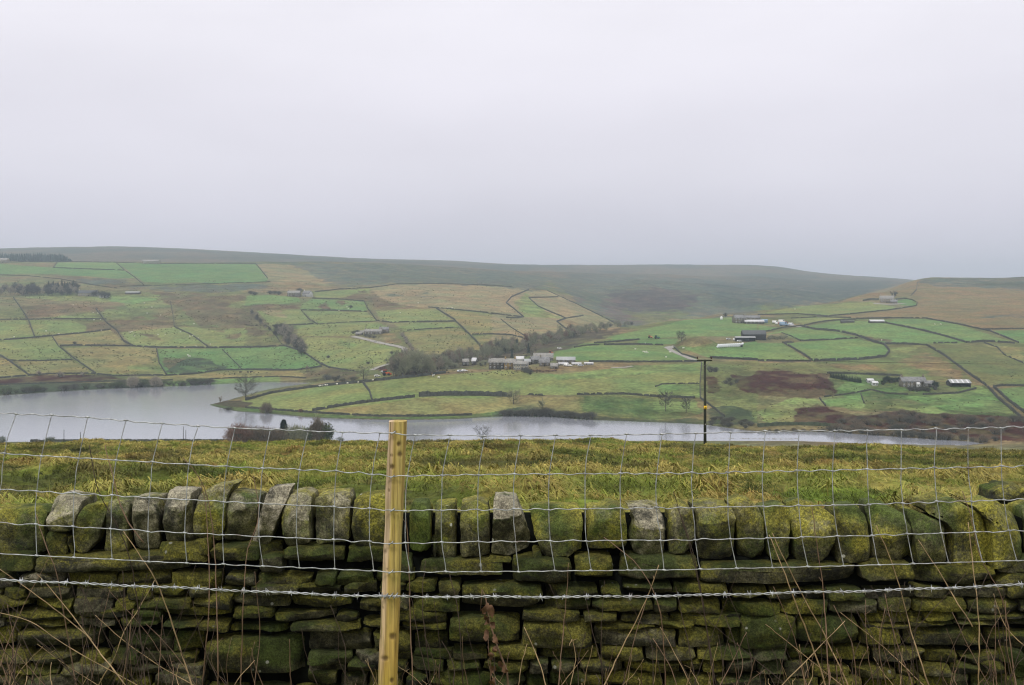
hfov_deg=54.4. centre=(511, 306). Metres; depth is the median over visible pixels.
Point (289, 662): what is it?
dark stem
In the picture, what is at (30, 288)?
bare tree
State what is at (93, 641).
dark stem
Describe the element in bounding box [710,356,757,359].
field wall
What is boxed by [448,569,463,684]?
dark stem
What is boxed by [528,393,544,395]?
field wall
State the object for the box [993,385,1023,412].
field wall
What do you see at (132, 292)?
shed
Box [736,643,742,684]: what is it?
dark stem
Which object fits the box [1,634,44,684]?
dark stem
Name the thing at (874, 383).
shed
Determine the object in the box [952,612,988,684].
dark stem
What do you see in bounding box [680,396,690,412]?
bare tree
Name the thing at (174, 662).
dark stem
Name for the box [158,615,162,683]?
dark stem
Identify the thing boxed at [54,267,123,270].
field wall
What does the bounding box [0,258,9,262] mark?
cottage
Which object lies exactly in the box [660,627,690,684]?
dry stalk
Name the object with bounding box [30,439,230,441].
embankment wall
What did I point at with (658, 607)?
dark stem
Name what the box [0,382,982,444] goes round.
reservoir water
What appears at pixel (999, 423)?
shrub
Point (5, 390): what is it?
shrub
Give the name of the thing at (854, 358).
field wall
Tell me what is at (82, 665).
dark stem
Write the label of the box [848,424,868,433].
shrub
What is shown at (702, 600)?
dark stem
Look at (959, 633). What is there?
dark stem
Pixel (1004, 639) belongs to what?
dark stem
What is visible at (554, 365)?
shed
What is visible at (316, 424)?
shrub
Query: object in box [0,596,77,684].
dark stem
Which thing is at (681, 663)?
dark stem
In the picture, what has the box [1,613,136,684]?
dry stalk
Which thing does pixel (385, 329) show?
cottage
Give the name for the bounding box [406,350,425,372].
bare tree
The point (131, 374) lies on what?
field wall
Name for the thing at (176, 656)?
dark stem
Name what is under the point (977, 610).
dry stalk
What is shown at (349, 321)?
field wall
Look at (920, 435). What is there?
shrub
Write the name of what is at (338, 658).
dark stem
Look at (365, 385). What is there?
field wall
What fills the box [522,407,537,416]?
shrub
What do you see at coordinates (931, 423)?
shrub
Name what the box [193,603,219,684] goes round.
dark stem
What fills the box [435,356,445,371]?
bare tree
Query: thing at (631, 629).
dry stalk
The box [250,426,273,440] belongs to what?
shrub
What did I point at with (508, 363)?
farmhouse
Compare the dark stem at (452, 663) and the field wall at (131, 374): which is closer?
the dark stem at (452, 663)
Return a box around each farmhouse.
[287,290,300,296]
[488,356,503,369]
[504,356,516,369]
[732,314,745,322]
[879,294,893,302]
[898,374,926,386]
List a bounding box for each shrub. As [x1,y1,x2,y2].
[0,386,13,393]
[20,386,36,392]
[30,384,42,390]
[43,436,55,442]
[55,384,70,390]
[80,382,92,388]
[125,374,141,387]
[141,380,149,386]
[148,376,162,386]
[186,377,196,384]
[202,379,216,384]
[222,421,255,442]
[242,424,261,442]
[244,425,268,440]
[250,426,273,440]
[256,401,273,413]
[258,426,276,440]
[263,426,287,440]
[270,428,291,439]
[284,423,303,440]
[286,424,304,439]
[294,426,311,439]
[295,427,312,440]
[302,425,315,440]
[307,413,329,440]
[318,422,335,439]
[321,374,334,379]
[499,409,511,415]
[505,409,519,415]
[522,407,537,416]
[538,407,552,416]
[540,407,552,416]
[551,410,562,417]
[562,410,573,417]
[567,409,575,418]
[580,410,594,419]
[584,411,597,419]
[706,366,718,371]
[824,425,835,430]
[842,426,857,433]
[847,418,864,423]
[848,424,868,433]
[862,426,879,434]
[870,419,881,424]
[891,408,907,413]
[892,423,909,428]
[893,430,907,437]
[894,431,914,437]
[898,414,919,422]
[899,416,915,423]
[906,408,922,415]
[907,430,918,436]
[913,412,926,418]
[913,431,925,437]
[924,432,941,438]
[925,420,939,425]
[927,415,945,422]
[929,420,944,425]
[931,380,939,389]
[932,431,955,439]
[934,430,945,439]
[942,432,957,439]
[943,425,964,432]
[955,421,968,426]
[957,433,966,439]
[961,416,983,423]
[972,423,989,429]
[972,434,989,442]
[975,421,987,427]
[983,417,997,421]
[986,428,1003,434]
[988,436,1002,440]
[990,420,1009,425]
[994,423,1011,430]
[997,416,1010,421]
[1002,414,1022,421]
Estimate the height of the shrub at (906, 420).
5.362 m
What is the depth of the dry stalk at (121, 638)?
4.63 m
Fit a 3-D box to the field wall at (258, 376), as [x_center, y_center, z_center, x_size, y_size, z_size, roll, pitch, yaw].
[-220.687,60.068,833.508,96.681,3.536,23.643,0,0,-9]
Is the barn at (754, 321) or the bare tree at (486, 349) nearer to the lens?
the bare tree at (486, 349)
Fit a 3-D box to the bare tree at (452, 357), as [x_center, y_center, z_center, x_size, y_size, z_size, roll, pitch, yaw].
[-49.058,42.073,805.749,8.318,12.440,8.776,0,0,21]
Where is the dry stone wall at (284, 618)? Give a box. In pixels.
[0,479,1023,684]
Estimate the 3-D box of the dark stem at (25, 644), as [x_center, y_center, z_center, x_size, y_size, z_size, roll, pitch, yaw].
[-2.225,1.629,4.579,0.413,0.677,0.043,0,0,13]
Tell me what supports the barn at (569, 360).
on the valley ground at (666, 302)
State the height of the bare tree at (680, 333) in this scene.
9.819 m
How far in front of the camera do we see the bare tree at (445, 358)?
777.56 m
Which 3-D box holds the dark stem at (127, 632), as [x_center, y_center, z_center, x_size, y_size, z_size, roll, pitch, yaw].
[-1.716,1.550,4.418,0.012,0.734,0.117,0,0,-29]
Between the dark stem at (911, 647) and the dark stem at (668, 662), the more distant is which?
the dark stem at (668, 662)
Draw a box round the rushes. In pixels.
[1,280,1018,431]
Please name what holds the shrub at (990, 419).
on the valley ground at (666, 302)
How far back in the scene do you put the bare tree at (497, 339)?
900.27 m
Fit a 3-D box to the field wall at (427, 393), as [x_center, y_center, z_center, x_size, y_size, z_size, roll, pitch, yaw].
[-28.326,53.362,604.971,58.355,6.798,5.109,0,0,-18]
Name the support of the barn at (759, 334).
on the valley ground at (666, 302)
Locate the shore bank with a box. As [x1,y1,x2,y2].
[757,421,837,426]
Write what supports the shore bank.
on the valley ground at (666, 302)
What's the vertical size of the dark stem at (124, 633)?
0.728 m
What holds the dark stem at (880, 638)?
on the hillside
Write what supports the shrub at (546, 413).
on the valley ground at (666, 302)
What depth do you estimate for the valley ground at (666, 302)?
1020.35 m
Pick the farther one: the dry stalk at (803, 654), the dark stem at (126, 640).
the dark stem at (126, 640)
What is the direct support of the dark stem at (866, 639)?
on the hillside
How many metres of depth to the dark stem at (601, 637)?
5.01 m
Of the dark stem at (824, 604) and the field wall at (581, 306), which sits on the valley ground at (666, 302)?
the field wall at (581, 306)
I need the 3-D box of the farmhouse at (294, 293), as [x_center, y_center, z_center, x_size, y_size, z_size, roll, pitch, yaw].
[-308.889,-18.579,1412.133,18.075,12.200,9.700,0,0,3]
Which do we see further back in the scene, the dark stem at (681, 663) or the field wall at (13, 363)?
the field wall at (13, 363)
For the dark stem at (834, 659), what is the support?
on the hillside
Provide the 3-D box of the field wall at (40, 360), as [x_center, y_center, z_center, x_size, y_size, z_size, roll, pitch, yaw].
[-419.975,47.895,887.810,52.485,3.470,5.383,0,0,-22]
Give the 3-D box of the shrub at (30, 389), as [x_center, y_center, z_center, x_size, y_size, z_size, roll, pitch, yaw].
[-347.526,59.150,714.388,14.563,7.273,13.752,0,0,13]
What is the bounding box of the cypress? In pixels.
[279,419,287,432]
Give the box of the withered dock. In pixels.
[480,589,508,684]
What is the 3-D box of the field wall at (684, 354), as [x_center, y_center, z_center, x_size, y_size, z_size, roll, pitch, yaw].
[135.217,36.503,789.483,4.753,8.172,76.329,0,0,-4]
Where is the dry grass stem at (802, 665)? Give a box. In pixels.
[796,644,804,684]
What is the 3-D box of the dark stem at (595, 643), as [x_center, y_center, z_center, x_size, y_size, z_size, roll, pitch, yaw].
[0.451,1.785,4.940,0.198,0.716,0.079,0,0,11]
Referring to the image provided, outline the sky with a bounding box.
[0,0,1023,279]
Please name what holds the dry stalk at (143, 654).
on the hillside
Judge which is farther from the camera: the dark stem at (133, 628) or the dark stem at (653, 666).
the dark stem at (133, 628)
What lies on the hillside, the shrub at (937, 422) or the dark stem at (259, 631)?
the dark stem at (259, 631)
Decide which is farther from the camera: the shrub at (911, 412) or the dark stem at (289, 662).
the shrub at (911, 412)
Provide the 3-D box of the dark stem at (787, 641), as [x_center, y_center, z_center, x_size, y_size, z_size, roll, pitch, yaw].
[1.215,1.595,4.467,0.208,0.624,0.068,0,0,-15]
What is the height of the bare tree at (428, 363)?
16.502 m
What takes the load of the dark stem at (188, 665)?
on the hillside
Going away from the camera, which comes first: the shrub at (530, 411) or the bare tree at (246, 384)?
the shrub at (530, 411)
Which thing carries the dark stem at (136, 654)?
on the hillside
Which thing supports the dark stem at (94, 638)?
on the hillside
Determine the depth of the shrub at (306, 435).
437.47 m
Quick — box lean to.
[735,336,755,341]
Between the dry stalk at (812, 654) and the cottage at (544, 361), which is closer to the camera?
the dry stalk at (812, 654)
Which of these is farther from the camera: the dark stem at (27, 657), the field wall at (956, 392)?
the field wall at (956, 392)
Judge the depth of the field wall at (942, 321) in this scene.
1025.75 m
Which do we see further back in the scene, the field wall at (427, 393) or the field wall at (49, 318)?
the field wall at (49, 318)
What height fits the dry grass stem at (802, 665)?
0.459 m
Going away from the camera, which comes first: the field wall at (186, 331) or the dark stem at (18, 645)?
the dark stem at (18, 645)
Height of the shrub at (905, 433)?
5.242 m
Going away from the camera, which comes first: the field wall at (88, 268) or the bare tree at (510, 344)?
the bare tree at (510, 344)
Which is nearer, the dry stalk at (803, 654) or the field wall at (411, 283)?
the dry stalk at (803, 654)
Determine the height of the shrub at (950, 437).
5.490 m
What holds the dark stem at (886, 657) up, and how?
on the hillside
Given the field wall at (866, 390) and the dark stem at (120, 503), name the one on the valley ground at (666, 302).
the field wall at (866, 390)
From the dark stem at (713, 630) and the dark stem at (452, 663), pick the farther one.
the dark stem at (713, 630)
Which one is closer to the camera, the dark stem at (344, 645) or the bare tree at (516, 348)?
the dark stem at (344, 645)
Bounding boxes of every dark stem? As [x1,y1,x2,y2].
[0,558,48,666]
[0,576,23,652]
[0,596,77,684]
[0,601,44,683]
[0,647,36,684]
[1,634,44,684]
[7,605,13,671]
[12,599,19,673]
[12,632,34,684]
[14,608,36,684]
[31,634,81,684]
[32,635,62,683]
[36,514,76,684]
[52,587,105,684]
[68,573,93,680]
[74,644,87,684]
[77,581,136,683]
[82,577,89,684]
[82,586,98,680]
[89,445,145,684]
[90,588,107,684]
[91,586,110,683]
[105,445,143,542]
[110,607,131,675]
[112,590,153,683]
[112,594,179,683]
[117,568,152,684]
[118,584,138,682]
[120,573,147,684]
[122,571,127,684]
[122,609,133,684]
[122,615,150,684]
[123,587,132,684]
[128,590,161,684]
[134,604,185,684]
[135,618,142,684]
[138,618,153,684]
[146,624,195,684]
[146,647,166,684]
[151,591,171,684]
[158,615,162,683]
[161,565,195,683]
[161,640,181,684]
[169,617,202,684]
[176,644,200,684]
[183,458,218,684]
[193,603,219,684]
[200,483,209,684]
[201,565,224,684]
[240,476,258,684]
[251,648,262,684]
[254,576,259,684]
[289,639,291,684]
[301,628,317,684]
[330,605,345,684]
[338,634,350,684]
[403,487,412,684]
[410,590,429,684]
[422,561,430,684]
[424,635,434,680]
[434,602,441,681]
[442,642,454,684]
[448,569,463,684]
[462,636,467,684]
[464,621,481,684]
[549,584,588,683]
[558,563,568,684]
[577,632,585,684]
[584,591,607,683]
[601,581,604,684]
[604,537,665,684]
[624,594,647,682]
[627,599,662,683]
[651,645,653,684]
[653,639,676,684]
[672,638,692,684]
[673,491,716,684]
[676,505,713,684]
[676,589,695,684]
[694,572,737,683]
[694,608,785,684]
[718,635,725,684]
[720,632,746,684]
[722,628,730,683]
[725,616,738,684]
[726,589,751,682]
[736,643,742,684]
[769,597,800,684]
[773,586,803,679]
[777,594,806,684]
[797,632,811,684]
[811,504,829,680]
[820,593,824,683]
[830,633,838,684]
[834,606,856,684]
[836,650,842,684]
[851,610,859,684]
[852,642,859,684]
[856,610,877,684]
[859,648,867,684]
[863,612,879,684]
[864,573,965,684]
[865,600,873,684]
[870,585,920,684]
[877,626,894,684]
[879,610,885,684]
[879,615,886,684]
[880,584,904,684]
[885,595,912,684]
[891,610,903,684]
[892,599,919,684]
[894,633,896,684]
[905,609,913,684]
[909,585,925,682]
[936,573,987,684]
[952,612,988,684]
[962,491,1016,684]
[980,633,996,684]
[986,617,999,683]
[993,614,995,684]
[994,596,1002,684]
[998,640,1006,684]
[1002,589,1012,684]
[1005,601,1014,684]
[1008,642,1023,684]
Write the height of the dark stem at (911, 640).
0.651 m
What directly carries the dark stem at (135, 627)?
on the hillside
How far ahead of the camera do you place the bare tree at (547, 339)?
907.77 m
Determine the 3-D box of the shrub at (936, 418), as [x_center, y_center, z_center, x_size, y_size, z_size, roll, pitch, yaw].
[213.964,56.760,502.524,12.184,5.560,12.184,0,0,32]
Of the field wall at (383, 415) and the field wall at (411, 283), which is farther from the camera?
the field wall at (411, 283)
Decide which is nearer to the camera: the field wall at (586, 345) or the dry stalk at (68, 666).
the dry stalk at (68, 666)
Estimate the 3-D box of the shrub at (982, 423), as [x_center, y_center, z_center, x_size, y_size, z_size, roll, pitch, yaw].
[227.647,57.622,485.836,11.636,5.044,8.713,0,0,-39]
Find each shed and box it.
[125,291,140,293]
[516,356,524,360]
[550,363,558,368]
[840,320,854,322]
[866,378,874,382]
[868,320,884,322]
[870,381,878,385]
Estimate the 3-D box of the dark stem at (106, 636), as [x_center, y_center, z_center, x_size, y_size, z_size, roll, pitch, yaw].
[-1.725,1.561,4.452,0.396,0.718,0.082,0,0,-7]
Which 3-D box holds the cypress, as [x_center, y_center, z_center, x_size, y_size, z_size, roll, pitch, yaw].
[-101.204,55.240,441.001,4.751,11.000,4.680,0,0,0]
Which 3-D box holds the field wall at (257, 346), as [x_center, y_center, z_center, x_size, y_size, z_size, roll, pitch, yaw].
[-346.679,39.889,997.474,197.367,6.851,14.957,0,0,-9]
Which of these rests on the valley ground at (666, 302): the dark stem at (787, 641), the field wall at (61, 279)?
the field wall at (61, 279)
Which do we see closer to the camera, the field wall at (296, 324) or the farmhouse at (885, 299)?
the field wall at (296, 324)
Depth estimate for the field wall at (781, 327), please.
998.24 m
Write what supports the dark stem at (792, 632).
on the hillside
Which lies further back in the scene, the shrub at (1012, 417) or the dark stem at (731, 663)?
the shrub at (1012, 417)
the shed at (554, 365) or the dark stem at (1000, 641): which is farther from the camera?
the shed at (554, 365)
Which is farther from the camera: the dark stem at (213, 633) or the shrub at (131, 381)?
the shrub at (131, 381)
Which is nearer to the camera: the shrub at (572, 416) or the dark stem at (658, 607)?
the dark stem at (658, 607)
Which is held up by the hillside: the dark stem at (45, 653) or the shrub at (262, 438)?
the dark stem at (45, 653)
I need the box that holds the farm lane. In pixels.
[666,346,696,359]
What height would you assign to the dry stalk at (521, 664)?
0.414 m
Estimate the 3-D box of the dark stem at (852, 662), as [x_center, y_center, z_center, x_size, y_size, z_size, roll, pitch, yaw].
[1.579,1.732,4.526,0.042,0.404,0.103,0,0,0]
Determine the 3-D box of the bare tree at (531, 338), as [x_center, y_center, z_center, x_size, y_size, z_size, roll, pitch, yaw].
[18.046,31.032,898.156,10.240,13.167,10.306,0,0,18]
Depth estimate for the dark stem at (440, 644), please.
4.48 m
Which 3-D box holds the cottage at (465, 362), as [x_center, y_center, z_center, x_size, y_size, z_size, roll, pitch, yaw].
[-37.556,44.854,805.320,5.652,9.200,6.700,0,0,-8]
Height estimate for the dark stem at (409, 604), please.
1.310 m
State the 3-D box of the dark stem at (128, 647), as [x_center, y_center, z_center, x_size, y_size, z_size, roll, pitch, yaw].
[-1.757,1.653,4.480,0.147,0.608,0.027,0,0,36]
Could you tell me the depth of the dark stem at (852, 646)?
4.63 m
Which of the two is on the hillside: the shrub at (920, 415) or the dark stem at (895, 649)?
the dark stem at (895, 649)
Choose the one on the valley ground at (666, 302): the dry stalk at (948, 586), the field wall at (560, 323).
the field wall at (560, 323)
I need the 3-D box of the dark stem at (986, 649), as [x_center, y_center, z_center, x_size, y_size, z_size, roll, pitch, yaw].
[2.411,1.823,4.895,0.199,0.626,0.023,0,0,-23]
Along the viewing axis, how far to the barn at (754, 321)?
1091.78 m
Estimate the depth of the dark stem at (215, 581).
4.54 m
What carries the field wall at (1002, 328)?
on the valley ground at (666, 302)
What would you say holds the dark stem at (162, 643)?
on the hillside
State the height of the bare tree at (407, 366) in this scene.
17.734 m
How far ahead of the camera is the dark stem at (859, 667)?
4.56 m
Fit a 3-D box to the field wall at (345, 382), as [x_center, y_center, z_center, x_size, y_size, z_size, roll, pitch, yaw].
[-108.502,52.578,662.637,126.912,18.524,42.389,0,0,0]
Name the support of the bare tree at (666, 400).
on the valley ground at (666, 302)
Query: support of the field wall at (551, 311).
on the valley ground at (666, 302)
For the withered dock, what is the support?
on the hillside
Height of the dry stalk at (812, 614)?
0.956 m
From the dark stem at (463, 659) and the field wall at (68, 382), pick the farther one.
the field wall at (68, 382)
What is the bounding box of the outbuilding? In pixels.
[924,380,933,386]
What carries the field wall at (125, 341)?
on the valley ground at (666, 302)
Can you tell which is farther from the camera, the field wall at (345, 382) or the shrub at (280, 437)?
the field wall at (345, 382)
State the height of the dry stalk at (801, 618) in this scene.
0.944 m
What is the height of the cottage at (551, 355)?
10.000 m
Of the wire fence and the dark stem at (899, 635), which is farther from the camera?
the dark stem at (899, 635)
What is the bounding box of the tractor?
[382,370,391,375]
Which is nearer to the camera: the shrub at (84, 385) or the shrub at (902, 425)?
the shrub at (902, 425)
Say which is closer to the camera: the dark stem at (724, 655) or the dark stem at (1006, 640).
the dark stem at (1006, 640)
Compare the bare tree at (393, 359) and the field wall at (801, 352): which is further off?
the field wall at (801, 352)
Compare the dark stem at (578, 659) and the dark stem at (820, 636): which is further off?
the dark stem at (820, 636)
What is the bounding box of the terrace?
[364,327,382,334]
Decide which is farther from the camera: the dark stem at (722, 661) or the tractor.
the tractor
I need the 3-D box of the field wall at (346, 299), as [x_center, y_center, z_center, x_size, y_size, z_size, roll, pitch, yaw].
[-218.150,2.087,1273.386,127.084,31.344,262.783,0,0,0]
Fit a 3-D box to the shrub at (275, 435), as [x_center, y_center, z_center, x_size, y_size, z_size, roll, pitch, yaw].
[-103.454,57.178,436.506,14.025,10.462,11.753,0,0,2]
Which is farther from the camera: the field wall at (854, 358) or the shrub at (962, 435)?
the field wall at (854, 358)
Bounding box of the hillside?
[0,440,1023,511]
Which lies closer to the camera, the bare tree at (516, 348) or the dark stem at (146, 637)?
the dark stem at (146, 637)
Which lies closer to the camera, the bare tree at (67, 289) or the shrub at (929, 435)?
the shrub at (929, 435)
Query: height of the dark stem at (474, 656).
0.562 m
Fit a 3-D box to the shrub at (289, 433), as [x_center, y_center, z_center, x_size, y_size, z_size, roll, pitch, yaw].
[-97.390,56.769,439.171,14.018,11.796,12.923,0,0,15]
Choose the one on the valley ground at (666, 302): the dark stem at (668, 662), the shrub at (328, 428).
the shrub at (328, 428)
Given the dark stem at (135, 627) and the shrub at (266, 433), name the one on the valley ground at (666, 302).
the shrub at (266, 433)
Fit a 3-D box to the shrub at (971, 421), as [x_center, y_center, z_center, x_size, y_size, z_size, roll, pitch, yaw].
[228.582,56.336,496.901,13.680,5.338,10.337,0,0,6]
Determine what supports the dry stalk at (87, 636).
on the hillside
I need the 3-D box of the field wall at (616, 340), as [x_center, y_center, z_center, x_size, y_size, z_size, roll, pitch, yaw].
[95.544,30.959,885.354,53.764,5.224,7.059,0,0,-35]
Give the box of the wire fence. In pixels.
[0,412,1023,684]
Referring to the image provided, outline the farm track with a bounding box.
[352,336,406,351]
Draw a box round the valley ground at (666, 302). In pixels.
[0,246,1023,449]
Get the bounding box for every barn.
[142,260,160,263]
[556,357,575,363]
[741,330,766,339]
[744,320,764,323]
[745,315,760,319]
[946,379,971,387]
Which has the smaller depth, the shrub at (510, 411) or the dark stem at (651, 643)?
the dark stem at (651, 643)
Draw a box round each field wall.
[0,274,116,287]
[0,318,106,319]
[0,329,110,339]
[0,354,28,374]
[0,368,278,377]
[0,379,172,384]
[10,358,72,360]
[13,297,34,335]
[14,261,254,263]
[52,335,95,372]
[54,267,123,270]
[60,344,265,347]
[96,308,132,344]
[132,281,269,285]
[156,347,166,373]
[170,301,207,346]
[200,375,305,379]
[245,371,445,400]
[245,406,471,416]
[246,344,329,367]
[247,365,321,370]
[272,323,313,325]
[302,309,366,311]
[312,297,376,320]
[312,394,414,410]
[315,283,511,291]
[318,321,373,323]
[330,366,358,371]
[362,381,372,398]
[377,320,454,322]
[407,326,458,330]
[419,390,511,396]
[428,306,523,316]
[436,307,480,346]
[472,333,528,339]
[506,289,528,315]
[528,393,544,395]
[529,296,583,318]
[547,290,613,321]
[556,318,568,328]
[574,344,598,347]
[577,392,694,397]
[589,360,700,361]
[594,338,639,343]
[604,343,662,344]
[655,382,698,386]
[674,346,696,358]
[700,361,724,416]
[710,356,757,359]
[758,305,915,315]
[758,359,810,361]
[765,325,799,331]
[784,342,812,359]
[791,316,850,318]
[800,325,889,361]
[800,337,857,340]
[804,318,855,324]
[824,389,907,396]
[827,371,900,375]
[856,317,1018,342]
[863,298,878,300]
[883,342,1020,416]
[885,321,1014,343]
[923,387,976,394]
[984,342,1022,362]
[985,328,1023,329]
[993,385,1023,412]
[995,384,1023,386]
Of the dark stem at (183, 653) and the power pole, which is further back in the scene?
the power pole
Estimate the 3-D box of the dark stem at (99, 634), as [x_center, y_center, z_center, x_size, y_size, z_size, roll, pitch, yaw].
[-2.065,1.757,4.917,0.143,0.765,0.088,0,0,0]
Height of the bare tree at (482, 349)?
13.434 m
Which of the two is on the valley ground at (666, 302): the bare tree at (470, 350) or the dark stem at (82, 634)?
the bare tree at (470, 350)
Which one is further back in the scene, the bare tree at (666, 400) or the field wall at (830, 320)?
the field wall at (830, 320)
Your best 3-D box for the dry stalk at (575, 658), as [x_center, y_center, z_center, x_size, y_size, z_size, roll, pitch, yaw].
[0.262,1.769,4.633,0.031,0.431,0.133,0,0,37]
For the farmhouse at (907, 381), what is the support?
on the valley ground at (666, 302)
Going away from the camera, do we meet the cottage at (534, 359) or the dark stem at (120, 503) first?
the dark stem at (120, 503)
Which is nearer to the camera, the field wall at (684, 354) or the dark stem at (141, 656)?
the dark stem at (141, 656)
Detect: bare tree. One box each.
[27,283,34,292]
[32,286,40,292]
[63,286,72,294]
[233,372,261,397]
[356,365,369,378]
[384,354,397,375]
[387,360,396,375]
[390,358,405,375]
[396,354,416,374]
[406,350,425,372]
[420,352,436,371]
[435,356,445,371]
[443,356,452,366]
[449,352,456,361]
[467,346,476,356]
[473,424,490,438]
[478,343,484,356]
[482,346,490,357]
[489,344,496,355]
[492,344,503,356]
[493,337,500,345]
[500,341,509,351]
[507,388,520,403]
[508,337,515,349]
[511,340,520,352]
[523,333,528,340]
[526,335,537,346]
[537,398,544,407]
[542,336,550,344]
[557,325,563,332]
[657,389,674,410]
[676,330,685,340]
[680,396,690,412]
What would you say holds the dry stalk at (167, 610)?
on the hillside
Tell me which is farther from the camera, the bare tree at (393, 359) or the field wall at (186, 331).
the field wall at (186, 331)
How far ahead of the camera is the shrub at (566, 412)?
553.95 m
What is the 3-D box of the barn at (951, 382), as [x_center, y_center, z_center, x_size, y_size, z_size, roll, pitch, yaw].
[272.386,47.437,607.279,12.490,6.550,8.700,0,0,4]
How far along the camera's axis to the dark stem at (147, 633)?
4.85 m
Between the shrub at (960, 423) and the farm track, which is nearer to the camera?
the shrub at (960, 423)
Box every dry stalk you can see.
[0,569,91,639]
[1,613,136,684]
[37,574,125,684]
[37,644,96,684]
[95,615,189,682]
[98,580,154,684]
[123,531,192,684]
[518,645,526,684]
[524,627,545,684]
[569,639,575,684]
[604,565,658,684]
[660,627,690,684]
[765,624,841,684]
[769,535,825,684]
[772,533,847,684]
[782,621,844,684]
[840,612,923,684]
[876,525,928,684]
[918,540,972,626]
[968,523,979,684]
[995,600,1023,645]
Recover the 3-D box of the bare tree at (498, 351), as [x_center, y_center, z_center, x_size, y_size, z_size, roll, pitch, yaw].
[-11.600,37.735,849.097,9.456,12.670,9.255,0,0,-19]
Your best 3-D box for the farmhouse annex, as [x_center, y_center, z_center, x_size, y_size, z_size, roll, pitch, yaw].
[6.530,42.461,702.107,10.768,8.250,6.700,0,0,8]
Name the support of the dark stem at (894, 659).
on the hillside
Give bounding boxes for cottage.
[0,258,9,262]
[78,289,97,295]
[302,290,312,296]
[379,326,388,332]
[462,357,468,365]
[471,358,477,364]
[529,354,539,363]
[533,351,553,360]
[539,355,549,365]
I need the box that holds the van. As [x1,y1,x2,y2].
[779,322,787,325]
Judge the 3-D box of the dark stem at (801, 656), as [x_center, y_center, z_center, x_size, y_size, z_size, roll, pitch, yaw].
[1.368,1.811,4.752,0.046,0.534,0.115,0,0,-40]
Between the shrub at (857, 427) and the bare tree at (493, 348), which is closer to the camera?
the shrub at (857, 427)
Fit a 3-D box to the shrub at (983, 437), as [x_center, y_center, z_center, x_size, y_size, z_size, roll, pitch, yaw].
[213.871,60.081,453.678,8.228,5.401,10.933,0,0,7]
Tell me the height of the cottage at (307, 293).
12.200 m
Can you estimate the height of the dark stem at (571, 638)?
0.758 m
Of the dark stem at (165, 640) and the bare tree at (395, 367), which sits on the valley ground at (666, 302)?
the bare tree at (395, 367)
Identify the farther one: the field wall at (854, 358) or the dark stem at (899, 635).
the field wall at (854, 358)
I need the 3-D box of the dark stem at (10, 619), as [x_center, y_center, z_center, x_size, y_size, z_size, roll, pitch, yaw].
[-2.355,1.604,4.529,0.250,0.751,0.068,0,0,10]
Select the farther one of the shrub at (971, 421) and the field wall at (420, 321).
the field wall at (420, 321)
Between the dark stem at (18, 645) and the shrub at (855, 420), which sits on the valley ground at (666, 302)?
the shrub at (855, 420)
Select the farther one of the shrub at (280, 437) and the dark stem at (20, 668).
the shrub at (280, 437)
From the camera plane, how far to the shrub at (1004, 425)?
478.34 m
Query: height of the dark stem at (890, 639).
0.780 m
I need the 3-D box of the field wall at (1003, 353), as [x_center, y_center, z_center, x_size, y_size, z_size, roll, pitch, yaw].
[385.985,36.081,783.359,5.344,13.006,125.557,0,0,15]
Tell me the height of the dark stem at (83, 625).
0.795 m
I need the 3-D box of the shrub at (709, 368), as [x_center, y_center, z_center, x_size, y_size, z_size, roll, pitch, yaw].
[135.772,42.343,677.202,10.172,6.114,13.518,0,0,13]
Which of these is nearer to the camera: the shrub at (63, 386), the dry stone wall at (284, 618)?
the dry stone wall at (284, 618)
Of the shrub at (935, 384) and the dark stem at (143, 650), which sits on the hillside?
the dark stem at (143, 650)
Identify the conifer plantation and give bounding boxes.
[0,252,71,261]
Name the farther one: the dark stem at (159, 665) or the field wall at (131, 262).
the field wall at (131, 262)
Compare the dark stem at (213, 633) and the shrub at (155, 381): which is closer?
the dark stem at (213, 633)
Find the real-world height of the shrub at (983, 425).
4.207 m
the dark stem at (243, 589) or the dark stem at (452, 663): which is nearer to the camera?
the dark stem at (452, 663)
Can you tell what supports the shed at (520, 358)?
on the valley ground at (666, 302)
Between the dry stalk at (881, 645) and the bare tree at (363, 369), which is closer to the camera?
the dry stalk at (881, 645)
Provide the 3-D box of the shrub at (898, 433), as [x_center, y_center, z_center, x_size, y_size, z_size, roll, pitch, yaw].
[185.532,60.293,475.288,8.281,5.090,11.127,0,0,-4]
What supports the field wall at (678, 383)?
on the valley ground at (666, 302)
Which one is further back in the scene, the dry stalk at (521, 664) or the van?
the van
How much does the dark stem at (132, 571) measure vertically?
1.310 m
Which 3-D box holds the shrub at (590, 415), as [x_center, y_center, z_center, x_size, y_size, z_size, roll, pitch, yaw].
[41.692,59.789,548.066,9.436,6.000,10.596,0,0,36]
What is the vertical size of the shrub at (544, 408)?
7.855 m
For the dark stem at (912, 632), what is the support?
on the hillside
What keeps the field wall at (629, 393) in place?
on the valley ground at (666, 302)
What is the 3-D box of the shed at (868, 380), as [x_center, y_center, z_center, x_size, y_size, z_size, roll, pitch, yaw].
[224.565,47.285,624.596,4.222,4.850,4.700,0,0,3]
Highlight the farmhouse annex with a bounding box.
[513,361,528,369]
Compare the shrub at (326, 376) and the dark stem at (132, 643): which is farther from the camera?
the shrub at (326, 376)
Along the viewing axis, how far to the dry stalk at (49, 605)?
4.54 m
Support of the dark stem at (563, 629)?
on the hillside
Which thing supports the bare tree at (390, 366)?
on the valley ground at (666, 302)
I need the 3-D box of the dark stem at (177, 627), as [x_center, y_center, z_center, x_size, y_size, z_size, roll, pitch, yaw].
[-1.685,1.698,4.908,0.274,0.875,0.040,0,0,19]

